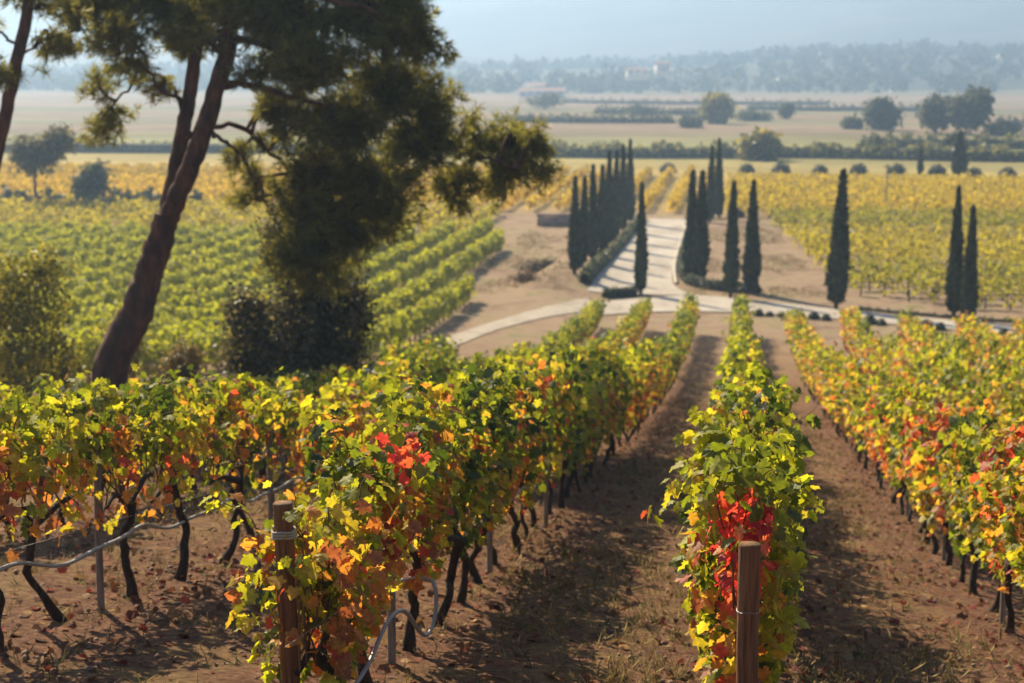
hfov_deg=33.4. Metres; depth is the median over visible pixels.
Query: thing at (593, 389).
grapevine
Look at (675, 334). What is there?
grapevine
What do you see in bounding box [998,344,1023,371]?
grapevine
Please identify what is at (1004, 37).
hills
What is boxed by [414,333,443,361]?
grapevine
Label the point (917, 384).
grapevine
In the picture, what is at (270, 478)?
vine stake
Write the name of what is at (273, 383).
grapevine
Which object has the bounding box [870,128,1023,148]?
field hedge
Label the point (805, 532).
grapevine
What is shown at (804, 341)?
grapevine
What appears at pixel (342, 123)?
pine tree
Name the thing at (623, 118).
field hedge
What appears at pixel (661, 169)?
olive bush
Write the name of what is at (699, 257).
cypress tree
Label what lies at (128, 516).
trellis wire
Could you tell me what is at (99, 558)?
vine stake
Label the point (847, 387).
grapevine
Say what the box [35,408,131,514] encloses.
grapevine
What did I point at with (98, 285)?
vineyard rows
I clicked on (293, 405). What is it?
grapevine
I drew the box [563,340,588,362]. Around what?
grapevine
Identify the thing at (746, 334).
grapevine
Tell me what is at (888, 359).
grapevine
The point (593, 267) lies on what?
hedge
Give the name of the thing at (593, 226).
cypress tree
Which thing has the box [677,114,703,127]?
field bush
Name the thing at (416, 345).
grapevine
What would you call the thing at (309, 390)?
grapevine
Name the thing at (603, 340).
grapevine
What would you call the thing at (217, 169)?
vineyard rows
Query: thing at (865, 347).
grapevine
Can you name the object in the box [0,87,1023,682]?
ground
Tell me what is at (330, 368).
grapevine
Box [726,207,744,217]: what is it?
olive bush
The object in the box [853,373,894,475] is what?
grapevine
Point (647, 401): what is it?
grapevine
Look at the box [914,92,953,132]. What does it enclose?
field tree
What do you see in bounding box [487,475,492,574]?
vine stake
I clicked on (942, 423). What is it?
grapevine
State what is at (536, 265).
dry shrub
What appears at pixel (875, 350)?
grapevine
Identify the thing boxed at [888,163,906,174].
olive bush
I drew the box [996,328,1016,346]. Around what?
grapevine
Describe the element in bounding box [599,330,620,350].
grapevine
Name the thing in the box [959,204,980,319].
cypress tree
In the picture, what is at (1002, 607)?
vine stake
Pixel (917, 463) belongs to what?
grapevine
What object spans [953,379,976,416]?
grapevine
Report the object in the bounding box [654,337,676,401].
grapevine
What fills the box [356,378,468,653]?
grapevine
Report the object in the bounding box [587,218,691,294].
road
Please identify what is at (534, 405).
grapevine
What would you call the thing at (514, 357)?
grapevine
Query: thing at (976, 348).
grapevine
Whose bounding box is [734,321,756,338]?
grapevine
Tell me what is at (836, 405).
grapevine
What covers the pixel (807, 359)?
grapevine
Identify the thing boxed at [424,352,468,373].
grapevine
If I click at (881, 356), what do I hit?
grapevine
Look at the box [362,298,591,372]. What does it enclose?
path
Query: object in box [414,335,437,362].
grapevine
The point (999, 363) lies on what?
grapevine
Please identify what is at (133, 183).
vineyard rows
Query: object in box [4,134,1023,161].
field hedge
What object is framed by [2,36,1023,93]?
forest
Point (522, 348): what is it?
grapevine
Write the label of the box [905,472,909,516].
vine stake
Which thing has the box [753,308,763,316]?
clipped bush
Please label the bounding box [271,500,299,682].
vine post
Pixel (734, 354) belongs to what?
grapevine
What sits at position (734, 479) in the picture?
grapevine
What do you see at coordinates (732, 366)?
grapevine
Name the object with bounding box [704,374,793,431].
grapevine
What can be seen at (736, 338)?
grapevine
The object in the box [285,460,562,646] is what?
trellis wire
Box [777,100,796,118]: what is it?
field bush
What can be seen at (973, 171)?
olive bush
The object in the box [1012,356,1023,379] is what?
grapevine
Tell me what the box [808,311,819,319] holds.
clipped bush
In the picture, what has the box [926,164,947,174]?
olive bush
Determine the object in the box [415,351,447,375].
grapevine
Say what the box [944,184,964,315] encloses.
cypress tree
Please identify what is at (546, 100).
field bush
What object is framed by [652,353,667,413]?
grapevine
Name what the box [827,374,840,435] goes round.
grapevine
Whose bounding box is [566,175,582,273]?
cypress tree
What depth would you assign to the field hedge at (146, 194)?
159.72 m
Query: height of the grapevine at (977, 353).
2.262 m
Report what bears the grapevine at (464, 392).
on the ground at (36, 111)
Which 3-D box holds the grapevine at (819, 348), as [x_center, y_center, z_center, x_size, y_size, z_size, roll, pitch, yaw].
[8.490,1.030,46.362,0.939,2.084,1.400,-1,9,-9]
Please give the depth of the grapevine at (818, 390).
45.05 m
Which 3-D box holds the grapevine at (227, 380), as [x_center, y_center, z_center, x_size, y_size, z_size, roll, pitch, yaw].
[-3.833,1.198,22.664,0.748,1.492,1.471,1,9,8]
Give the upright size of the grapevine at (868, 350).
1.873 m
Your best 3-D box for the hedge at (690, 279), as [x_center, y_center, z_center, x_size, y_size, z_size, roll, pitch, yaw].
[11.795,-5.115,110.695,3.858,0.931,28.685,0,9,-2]
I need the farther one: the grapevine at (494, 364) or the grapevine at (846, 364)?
the grapevine at (846, 364)
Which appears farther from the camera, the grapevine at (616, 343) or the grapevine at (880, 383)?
the grapevine at (616, 343)
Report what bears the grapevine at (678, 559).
on the ground at (36, 111)
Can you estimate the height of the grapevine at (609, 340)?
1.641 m
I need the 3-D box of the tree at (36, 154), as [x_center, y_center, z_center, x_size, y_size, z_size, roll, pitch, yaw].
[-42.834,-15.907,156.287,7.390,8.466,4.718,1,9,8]
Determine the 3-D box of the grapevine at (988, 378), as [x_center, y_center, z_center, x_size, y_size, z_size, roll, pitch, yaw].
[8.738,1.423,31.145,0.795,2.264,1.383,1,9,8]
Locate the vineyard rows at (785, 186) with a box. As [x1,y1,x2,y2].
[724,170,1023,217]
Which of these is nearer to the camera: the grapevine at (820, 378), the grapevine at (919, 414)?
the grapevine at (919, 414)
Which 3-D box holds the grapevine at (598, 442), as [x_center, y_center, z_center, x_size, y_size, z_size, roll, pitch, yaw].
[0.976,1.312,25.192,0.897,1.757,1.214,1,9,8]
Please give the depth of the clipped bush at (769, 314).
87.35 m
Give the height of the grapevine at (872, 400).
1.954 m
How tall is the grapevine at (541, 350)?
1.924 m
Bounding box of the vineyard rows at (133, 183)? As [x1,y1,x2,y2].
[0,172,706,211]
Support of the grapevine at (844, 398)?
on the ground at (36, 111)
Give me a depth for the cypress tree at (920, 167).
212.05 m
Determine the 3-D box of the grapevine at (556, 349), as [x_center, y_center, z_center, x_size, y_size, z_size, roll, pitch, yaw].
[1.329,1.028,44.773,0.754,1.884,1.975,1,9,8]
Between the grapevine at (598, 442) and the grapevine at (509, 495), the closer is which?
the grapevine at (509, 495)
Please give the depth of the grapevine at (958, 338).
55.03 m
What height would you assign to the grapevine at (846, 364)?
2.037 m
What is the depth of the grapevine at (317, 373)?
27.32 m
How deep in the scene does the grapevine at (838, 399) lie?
35.44 m
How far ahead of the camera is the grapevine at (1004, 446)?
14.65 m
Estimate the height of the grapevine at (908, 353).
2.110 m
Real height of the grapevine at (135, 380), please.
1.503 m
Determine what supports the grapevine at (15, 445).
on the ground at (36, 111)
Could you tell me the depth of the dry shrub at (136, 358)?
36.46 m
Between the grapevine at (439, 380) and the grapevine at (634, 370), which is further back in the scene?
the grapevine at (634, 370)
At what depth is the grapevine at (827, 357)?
41.72 m
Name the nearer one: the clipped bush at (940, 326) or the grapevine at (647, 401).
the grapevine at (647, 401)
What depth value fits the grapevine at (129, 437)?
12.75 m
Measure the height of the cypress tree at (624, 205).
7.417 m
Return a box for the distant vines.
[541,291,1023,377]
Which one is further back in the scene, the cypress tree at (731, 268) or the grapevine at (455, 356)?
the cypress tree at (731, 268)
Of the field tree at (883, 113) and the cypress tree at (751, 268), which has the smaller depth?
the cypress tree at (751, 268)
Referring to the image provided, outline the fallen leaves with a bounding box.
[0,412,1023,682]
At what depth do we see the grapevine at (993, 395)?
30.06 m
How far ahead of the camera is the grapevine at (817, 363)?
44.09 m
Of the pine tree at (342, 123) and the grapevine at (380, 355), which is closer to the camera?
the pine tree at (342, 123)
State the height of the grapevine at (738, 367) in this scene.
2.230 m
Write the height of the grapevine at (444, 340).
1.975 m
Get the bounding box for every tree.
[0,0,95,167]
[5,122,79,205]
[43,0,566,388]
[65,158,114,204]
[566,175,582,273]
[579,175,589,266]
[588,163,599,259]
[597,163,608,254]
[605,149,615,247]
[613,149,623,240]
[619,143,629,230]
[626,138,636,223]
[632,181,648,294]
[680,169,697,273]
[689,170,710,277]
[697,85,739,123]
[706,144,716,222]
[714,137,725,218]
[722,180,741,297]
[732,126,787,160]
[740,179,762,286]
[820,167,853,308]
[860,95,905,130]
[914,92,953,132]
[916,145,924,174]
[941,82,995,134]
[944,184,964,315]
[949,130,969,175]
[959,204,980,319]
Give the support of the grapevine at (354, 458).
on the ground at (36, 111)
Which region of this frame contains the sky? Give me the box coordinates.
[0,0,1023,59]
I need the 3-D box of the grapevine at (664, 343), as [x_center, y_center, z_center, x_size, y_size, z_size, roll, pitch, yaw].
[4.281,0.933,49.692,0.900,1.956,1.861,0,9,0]
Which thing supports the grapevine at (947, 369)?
on the ground at (36, 111)
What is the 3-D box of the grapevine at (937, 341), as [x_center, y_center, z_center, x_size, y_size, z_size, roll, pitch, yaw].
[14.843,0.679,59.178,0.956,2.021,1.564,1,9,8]
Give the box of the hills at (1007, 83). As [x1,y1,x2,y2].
[50,55,1023,90]
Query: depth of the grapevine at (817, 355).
47.32 m
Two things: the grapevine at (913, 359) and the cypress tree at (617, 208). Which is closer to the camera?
the grapevine at (913, 359)
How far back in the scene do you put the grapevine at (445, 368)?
26.06 m
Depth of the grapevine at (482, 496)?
13.73 m
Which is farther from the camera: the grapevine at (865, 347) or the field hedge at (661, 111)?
the field hedge at (661, 111)
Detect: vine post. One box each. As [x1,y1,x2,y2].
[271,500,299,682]
[736,541,760,682]
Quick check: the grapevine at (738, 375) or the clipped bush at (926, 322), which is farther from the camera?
the clipped bush at (926, 322)
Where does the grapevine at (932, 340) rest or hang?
on the ground at (36, 111)
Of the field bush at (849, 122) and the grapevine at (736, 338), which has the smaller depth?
the grapevine at (736, 338)
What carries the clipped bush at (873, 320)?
on the ground at (36, 111)
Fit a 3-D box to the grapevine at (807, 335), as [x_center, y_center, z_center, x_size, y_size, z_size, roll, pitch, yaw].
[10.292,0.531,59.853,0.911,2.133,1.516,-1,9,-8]
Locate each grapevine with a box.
[0,382,69,650]
[0,384,48,538]
[1,377,127,621]
[25,370,120,524]
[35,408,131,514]
[54,361,201,597]
[106,372,157,493]
[121,381,230,579]
[138,364,204,496]
[175,369,220,490]
[179,372,273,564]
[198,463,408,682]
[199,375,235,482]
[205,377,300,537]
[226,371,270,476]
[247,366,323,501]
[251,366,298,468]
[267,373,331,462]
[284,382,350,497]
[292,369,349,444]
[296,380,386,495]
[296,396,464,682]
[304,364,352,398]
[318,367,395,443]
[339,356,374,419]
[353,350,420,383]
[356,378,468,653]
[357,357,404,420]
[366,344,395,373]
[369,384,507,603]
[374,364,486,624]
[380,332,408,361]
[388,354,428,371]
[393,344,421,362]
[397,375,440,386]
[402,340,423,359]
[409,345,427,363]
[410,361,444,388]
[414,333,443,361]
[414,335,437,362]
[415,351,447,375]
[420,357,460,401]
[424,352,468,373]
[435,345,459,363]
[436,333,453,365]
[444,340,462,365]
[445,358,459,372]
[446,364,534,564]
[450,357,523,582]
[454,354,484,365]
[457,362,485,385]
[469,351,488,366]
[473,352,516,372]
[483,350,525,371]
[483,356,569,538]
[488,348,510,366]
[497,364,556,552]
[505,340,532,353]
[507,348,530,360]
[511,342,527,360]
[513,345,551,360]
[513,347,562,526]
[516,344,586,507]
[521,349,551,359]
[525,342,542,352]
[533,351,578,515]
[540,338,561,351]
[553,346,572,364]
[556,362,593,497]
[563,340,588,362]
[567,361,606,492]
[572,351,611,477]
[575,343,594,358]
[576,338,605,349]
[576,370,608,484]
[582,331,614,360]
[584,348,613,470]
[585,337,603,355]
[588,349,627,459]
[596,355,622,466]
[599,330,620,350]
[600,337,621,351]
[603,342,618,353]
[607,361,631,455]
[612,356,649,446]
[612,368,633,450]
[615,345,645,441]
[619,340,656,435]
[621,338,647,439]
[631,351,658,431]
[634,347,661,426]
[635,335,662,422]
[637,338,665,420]
[640,447,817,674]
[646,355,660,418]
[648,354,668,415]
[650,344,669,410]
[652,341,683,398]
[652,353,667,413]
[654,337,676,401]
[657,338,682,396]
[658,334,680,390]
[658,345,671,405]
[660,342,670,401]
[661,405,824,682]
[662,441,808,659]
[667,340,679,392]
[668,329,684,385]
[671,343,689,388]
[672,332,690,383]
[675,381,833,480]
[694,443,808,621]
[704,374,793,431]
[709,364,801,420]
[713,356,764,385]
[714,343,763,378]
[714,362,749,390]
[716,357,758,375]
[721,341,760,368]
[722,362,753,387]
[724,351,770,385]
[724,353,759,386]
[728,329,764,355]
[729,331,761,348]
[729,339,749,355]
[729,360,766,390]
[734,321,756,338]
[737,342,767,369]
[793,344,805,386]
[796,333,816,398]
[796,335,819,382]
[796,349,806,380]
[797,326,823,383]
[800,339,819,394]
[800,345,831,408]
[800,351,816,396]
[801,348,818,403]
[804,338,830,395]
[809,346,834,411]
[812,364,830,415]
[814,341,849,412]
[814,350,842,419]
[814,356,834,416]
[817,368,841,432]
[818,346,864,424]
[821,365,857,442]
[822,359,862,439]
[822,361,840,429]
[822,363,853,447]
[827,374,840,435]
[832,355,878,462]
[834,357,872,452]
[841,371,878,456]
[848,369,878,468]
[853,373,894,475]
[857,335,886,378]
[860,333,894,376]
[860,371,895,488]
[860,384,880,481]
[861,341,884,379]
[863,334,882,373]
[866,388,929,514]
[867,415,905,503]
[871,379,908,497]
[873,345,887,377]
[877,344,885,379]
[882,331,903,385]
[883,342,897,386]
[884,352,901,385]
[885,365,933,521]
[889,339,906,379]
[890,340,919,386]
[894,343,929,383]
[895,384,935,532]
[899,342,923,385]
[899,396,958,543]
[901,344,927,381]
[902,406,951,554]
[903,348,925,384]
[905,355,933,386]
[914,348,952,403]
[919,398,968,565]
[921,345,953,405]
[922,329,948,357]
[925,345,961,403]
[928,333,952,350]
[931,412,1011,582]
[935,346,974,404]
[935,349,976,407]
[938,409,1018,612]
[940,417,1018,593]
[941,332,969,355]
[945,370,986,431]
[949,333,968,351]
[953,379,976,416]
[954,341,969,358]
[956,341,973,367]
[960,341,979,381]
[960,368,995,428]
[961,349,983,381]
[963,379,984,416]
[967,399,1023,632]
[971,337,997,379]
[971,354,1009,413]
[975,342,1006,388]
[976,349,994,380]
[981,367,1017,437]
[985,340,1007,372]
[985,441,1023,614]
[992,357,1008,372]
[994,366,1023,435]
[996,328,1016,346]
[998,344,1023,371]
[1001,337,1023,386]
[1004,375,1023,435]
[1005,337,1023,351]
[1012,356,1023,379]
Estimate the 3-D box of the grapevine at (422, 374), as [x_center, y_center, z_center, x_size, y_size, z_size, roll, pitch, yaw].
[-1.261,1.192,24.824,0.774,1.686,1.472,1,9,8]
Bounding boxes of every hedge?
[0,183,202,209]
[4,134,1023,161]
[493,111,676,122]
[561,96,830,104]
[578,213,646,283]
[593,104,699,114]
[600,285,638,298]
[677,241,761,294]
[747,101,920,110]
[855,305,1022,323]
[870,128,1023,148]
[995,113,1023,126]
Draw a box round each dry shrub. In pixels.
[89,305,155,393]
[145,336,209,391]
[506,269,536,284]
[513,254,560,272]
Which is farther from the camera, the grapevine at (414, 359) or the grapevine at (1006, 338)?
the grapevine at (1006, 338)
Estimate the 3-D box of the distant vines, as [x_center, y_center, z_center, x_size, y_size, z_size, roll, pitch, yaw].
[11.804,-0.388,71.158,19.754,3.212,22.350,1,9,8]
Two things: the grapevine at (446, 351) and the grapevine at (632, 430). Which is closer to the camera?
the grapevine at (632, 430)
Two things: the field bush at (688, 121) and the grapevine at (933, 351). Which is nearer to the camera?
the grapevine at (933, 351)
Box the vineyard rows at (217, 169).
[0,161,715,185]
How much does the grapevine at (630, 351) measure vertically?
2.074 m
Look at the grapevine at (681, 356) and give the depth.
59.09 m
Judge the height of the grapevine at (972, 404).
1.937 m
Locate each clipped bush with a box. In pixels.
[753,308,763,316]
[765,311,773,316]
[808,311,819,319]
[821,314,831,320]
[862,314,876,324]
[876,318,886,325]
[920,318,933,326]
[932,322,946,330]
[999,328,1008,334]
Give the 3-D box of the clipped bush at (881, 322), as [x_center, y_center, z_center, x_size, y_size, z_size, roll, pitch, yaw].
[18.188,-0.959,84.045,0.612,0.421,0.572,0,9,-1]
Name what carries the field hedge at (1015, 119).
on the ground at (36, 111)
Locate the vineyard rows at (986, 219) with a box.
[767,203,1023,232]
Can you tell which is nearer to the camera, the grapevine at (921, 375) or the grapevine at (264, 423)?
the grapevine at (264, 423)
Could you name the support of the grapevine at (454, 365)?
on the ground at (36, 111)
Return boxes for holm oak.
[213,196,381,383]
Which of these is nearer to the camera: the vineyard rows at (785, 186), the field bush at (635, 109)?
the vineyard rows at (785, 186)
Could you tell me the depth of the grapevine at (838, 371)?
37.78 m
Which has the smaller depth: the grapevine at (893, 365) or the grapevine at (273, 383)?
the grapevine at (273, 383)
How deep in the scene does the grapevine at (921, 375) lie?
40.88 m
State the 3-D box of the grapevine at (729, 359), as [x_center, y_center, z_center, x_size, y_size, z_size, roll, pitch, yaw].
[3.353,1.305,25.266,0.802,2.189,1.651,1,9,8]
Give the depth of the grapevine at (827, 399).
39.96 m
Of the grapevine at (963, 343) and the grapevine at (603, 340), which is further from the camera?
the grapevine at (603, 340)
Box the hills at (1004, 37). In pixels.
[0,28,1023,69]
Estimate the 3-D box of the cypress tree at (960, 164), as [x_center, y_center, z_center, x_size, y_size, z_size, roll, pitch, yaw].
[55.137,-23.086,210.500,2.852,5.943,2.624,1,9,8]
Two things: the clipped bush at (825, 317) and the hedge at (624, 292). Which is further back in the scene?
the hedge at (624, 292)
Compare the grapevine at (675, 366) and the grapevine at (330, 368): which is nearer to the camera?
the grapevine at (330, 368)
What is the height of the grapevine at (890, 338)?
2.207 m
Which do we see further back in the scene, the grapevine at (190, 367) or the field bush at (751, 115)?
the field bush at (751, 115)
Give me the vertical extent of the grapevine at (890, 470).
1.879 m
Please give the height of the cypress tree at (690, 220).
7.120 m
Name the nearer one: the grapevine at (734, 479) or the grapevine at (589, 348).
the grapevine at (734, 479)
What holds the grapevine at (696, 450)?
on the ground at (36, 111)
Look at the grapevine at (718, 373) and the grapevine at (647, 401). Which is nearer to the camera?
the grapevine at (718, 373)
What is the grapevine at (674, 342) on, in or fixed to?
on the ground at (36, 111)
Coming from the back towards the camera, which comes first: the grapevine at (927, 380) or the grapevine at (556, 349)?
the grapevine at (556, 349)
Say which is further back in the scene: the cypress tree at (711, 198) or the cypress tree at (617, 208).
the cypress tree at (711, 198)
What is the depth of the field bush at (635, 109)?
492.60 m
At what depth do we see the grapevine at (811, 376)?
48.59 m
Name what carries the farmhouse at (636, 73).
on the ground at (36, 111)
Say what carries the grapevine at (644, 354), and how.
on the ground at (36, 111)
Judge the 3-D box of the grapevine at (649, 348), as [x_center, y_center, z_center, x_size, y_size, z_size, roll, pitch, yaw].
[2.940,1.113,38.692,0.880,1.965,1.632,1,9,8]
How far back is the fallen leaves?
14.51 m
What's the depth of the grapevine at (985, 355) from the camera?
46.62 m
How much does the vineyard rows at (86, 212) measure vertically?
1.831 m
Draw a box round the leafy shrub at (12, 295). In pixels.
[0,240,90,398]
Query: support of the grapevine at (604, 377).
on the ground at (36, 111)
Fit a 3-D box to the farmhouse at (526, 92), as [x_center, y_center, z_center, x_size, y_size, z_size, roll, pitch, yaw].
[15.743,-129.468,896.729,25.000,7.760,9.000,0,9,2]
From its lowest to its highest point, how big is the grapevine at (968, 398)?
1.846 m
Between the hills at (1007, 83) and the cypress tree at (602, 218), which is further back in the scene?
the hills at (1007, 83)
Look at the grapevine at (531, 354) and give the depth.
38.30 m
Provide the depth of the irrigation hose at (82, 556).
12.47 m
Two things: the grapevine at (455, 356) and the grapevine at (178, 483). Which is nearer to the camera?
the grapevine at (178, 483)
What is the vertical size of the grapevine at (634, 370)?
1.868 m
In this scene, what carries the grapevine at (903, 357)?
on the ground at (36, 111)
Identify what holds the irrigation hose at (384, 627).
on the ground at (36, 111)
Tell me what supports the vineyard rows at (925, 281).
on the ground at (36, 111)
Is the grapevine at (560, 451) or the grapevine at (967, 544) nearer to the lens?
the grapevine at (967, 544)
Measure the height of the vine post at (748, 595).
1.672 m
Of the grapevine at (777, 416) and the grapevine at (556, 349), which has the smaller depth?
the grapevine at (777, 416)
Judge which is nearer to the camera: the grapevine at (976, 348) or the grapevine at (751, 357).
the grapevine at (751, 357)
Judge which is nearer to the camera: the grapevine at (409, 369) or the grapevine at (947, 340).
the grapevine at (409, 369)
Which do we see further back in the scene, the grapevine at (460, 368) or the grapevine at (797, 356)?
the grapevine at (797, 356)
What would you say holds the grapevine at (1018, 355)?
on the ground at (36, 111)
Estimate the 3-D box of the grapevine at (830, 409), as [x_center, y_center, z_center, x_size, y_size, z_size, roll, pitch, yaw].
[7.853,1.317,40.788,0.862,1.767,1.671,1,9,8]
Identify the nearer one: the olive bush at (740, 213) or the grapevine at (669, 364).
the grapevine at (669, 364)
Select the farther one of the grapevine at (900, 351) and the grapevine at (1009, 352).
the grapevine at (900, 351)
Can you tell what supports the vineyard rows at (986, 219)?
on the ground at (36, 111)
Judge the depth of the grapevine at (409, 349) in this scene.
46.74 m
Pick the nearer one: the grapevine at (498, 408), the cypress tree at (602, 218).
the grapevine at (498, 408)
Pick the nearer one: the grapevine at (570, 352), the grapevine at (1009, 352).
the grapevine at (570, 352)
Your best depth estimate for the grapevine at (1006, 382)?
28.78 m
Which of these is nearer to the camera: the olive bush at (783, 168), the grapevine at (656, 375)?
the grapevine at (656, 375)
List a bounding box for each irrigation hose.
[0,476,305,571]
[354,428,611,682]
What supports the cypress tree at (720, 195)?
on the ground at (36, 111)
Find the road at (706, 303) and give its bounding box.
[568,295,1018,332]
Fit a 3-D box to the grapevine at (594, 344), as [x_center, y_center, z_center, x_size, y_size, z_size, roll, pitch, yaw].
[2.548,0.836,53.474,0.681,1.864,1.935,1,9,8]
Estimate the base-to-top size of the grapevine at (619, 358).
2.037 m
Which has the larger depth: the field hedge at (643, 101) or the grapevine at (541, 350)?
the field hedge at (643, 101)
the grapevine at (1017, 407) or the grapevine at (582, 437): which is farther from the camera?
the grapevine at (1017, 407)
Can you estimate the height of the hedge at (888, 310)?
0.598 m
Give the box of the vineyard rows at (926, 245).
[782,220,1023,267]
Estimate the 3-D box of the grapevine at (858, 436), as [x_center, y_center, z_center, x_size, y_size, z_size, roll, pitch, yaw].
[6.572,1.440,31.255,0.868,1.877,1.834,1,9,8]
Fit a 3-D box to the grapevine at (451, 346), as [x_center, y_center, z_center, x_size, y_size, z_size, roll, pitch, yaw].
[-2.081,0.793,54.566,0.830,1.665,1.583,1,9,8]
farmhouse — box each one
[518,88,565,96]
[526,82,546,87]
[625,68,648,79]
[654,61,669,76]
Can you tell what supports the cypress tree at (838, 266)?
on the ground at (36, 111)
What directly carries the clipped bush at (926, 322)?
on the ground at (36, 111)
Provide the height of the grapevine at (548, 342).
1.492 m
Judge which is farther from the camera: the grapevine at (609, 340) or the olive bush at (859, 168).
the olive bush at (859, 168)
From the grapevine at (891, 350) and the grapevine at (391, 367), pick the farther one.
the grapevine at (891, 350)
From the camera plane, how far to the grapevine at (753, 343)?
36.68 m
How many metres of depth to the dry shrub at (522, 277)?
100.75 m
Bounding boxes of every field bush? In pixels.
[519,91,567,108]
[622,99,657,115]
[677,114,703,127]
[733,108,774,120]
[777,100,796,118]
[839,112,864,129]
[856,132,887,148]
[937,130,971,149]
[979,118,1023,135]
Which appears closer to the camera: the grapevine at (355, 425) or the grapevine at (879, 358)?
the grapevine at (355, 425)
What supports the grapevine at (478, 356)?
on the ground at (36, 111)
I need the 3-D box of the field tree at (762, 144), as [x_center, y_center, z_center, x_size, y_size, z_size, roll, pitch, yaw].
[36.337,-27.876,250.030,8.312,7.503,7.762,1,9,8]
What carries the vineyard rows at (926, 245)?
on the ground at (36, 111)
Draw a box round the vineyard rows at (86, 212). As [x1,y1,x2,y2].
[0,194,505,233]
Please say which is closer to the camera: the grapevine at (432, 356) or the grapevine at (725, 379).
the grapevine at (725, 379)
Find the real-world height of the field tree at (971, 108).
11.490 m
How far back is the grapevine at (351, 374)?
30.69 m
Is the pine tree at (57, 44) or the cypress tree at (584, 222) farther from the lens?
the cypress tree at (584, 222)
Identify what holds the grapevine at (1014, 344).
on the ground at (36, 111)
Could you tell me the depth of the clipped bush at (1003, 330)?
80.49 m
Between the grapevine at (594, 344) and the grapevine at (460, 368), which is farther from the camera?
the grapevine at (594, 344)
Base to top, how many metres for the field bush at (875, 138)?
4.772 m
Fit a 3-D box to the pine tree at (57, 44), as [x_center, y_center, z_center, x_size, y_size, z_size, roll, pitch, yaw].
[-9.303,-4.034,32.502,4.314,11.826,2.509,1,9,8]
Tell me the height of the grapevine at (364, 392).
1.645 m
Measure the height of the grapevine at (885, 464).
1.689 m
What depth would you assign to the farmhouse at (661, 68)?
982.22 m
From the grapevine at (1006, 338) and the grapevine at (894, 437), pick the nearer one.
the grapevine at (894, 437)
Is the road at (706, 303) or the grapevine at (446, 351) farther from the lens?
the road at (706, 303)
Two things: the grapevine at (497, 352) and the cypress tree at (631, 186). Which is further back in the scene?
the cypress tree at (631, 186)
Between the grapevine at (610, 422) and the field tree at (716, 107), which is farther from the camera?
the field tree at (716, 107)
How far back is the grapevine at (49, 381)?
17.28 m
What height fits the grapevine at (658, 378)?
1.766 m
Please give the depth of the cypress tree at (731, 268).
94.75 m
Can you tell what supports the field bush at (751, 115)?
on the ground at (36, 111)
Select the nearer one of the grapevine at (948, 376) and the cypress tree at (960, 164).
the grapevine at (948, 376)
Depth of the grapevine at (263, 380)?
23.84 m
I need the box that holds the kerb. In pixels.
[673,225,685,283]
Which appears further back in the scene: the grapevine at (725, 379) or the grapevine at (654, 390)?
the grapevine at (654, 390)
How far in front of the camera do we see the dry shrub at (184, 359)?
35.18 m
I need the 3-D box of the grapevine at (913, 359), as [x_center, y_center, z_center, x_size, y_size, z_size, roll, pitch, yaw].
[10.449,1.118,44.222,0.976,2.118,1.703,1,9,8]
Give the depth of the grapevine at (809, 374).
49.63 m
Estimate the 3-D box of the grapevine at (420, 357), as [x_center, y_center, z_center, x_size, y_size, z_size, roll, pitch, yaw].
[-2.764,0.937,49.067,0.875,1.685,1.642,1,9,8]
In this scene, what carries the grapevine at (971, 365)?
on the ground at (36, 111)
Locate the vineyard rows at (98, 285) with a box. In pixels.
[0,215,505,390]
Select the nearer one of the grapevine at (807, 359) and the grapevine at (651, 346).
the grapevine at (651, 346)
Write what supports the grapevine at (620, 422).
on the ground at (36, 111)
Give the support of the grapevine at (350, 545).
on the ground at (36, 111)
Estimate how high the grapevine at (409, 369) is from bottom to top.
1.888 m
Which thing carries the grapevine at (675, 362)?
on the ground at (36, 111)
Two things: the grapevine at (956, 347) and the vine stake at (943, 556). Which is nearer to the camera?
the vine stake at (943, 556)
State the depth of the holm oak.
37.41 m
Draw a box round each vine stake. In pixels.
[94,444,104,612]
[267,416,273,533]
[387,512,395,663]
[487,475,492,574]
[544,452,547,524]
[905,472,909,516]
[941,483,948,560]
[999,539,1005,623]
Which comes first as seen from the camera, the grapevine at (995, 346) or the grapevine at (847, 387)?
the grapevine at (847, 387)
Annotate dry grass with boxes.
[470,215,826,297]
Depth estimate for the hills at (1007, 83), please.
1201.50 m
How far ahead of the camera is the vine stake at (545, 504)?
20.08 m
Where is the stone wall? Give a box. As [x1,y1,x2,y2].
[536,213,570,225]
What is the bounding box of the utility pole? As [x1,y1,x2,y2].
[883,164,890,200]
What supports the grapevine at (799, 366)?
on the ground at (36, 111)
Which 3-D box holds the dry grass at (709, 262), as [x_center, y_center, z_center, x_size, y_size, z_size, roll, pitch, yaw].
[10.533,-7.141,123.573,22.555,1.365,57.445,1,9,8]
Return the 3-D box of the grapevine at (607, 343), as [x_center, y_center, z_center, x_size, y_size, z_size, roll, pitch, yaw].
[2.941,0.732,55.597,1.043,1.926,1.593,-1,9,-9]
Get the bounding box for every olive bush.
[659,162,677,172]
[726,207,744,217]
[737,163,754,172]
[770,162,790,172]
[811,164,828,173]
[849,163,868,173]
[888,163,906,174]
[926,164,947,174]
[967,167,983,176]
[998,166,1017,177]
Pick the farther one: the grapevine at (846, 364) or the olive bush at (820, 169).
the olive bush at (820, 169)
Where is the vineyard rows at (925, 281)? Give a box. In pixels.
[820,251,1023,309]
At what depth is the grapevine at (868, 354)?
58.64 m
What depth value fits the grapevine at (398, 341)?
45.83 m
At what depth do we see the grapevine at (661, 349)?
46.50 m
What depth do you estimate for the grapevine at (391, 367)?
21.93 m
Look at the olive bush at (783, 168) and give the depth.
217.88 m
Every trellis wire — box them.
[0,467,300,553]
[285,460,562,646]

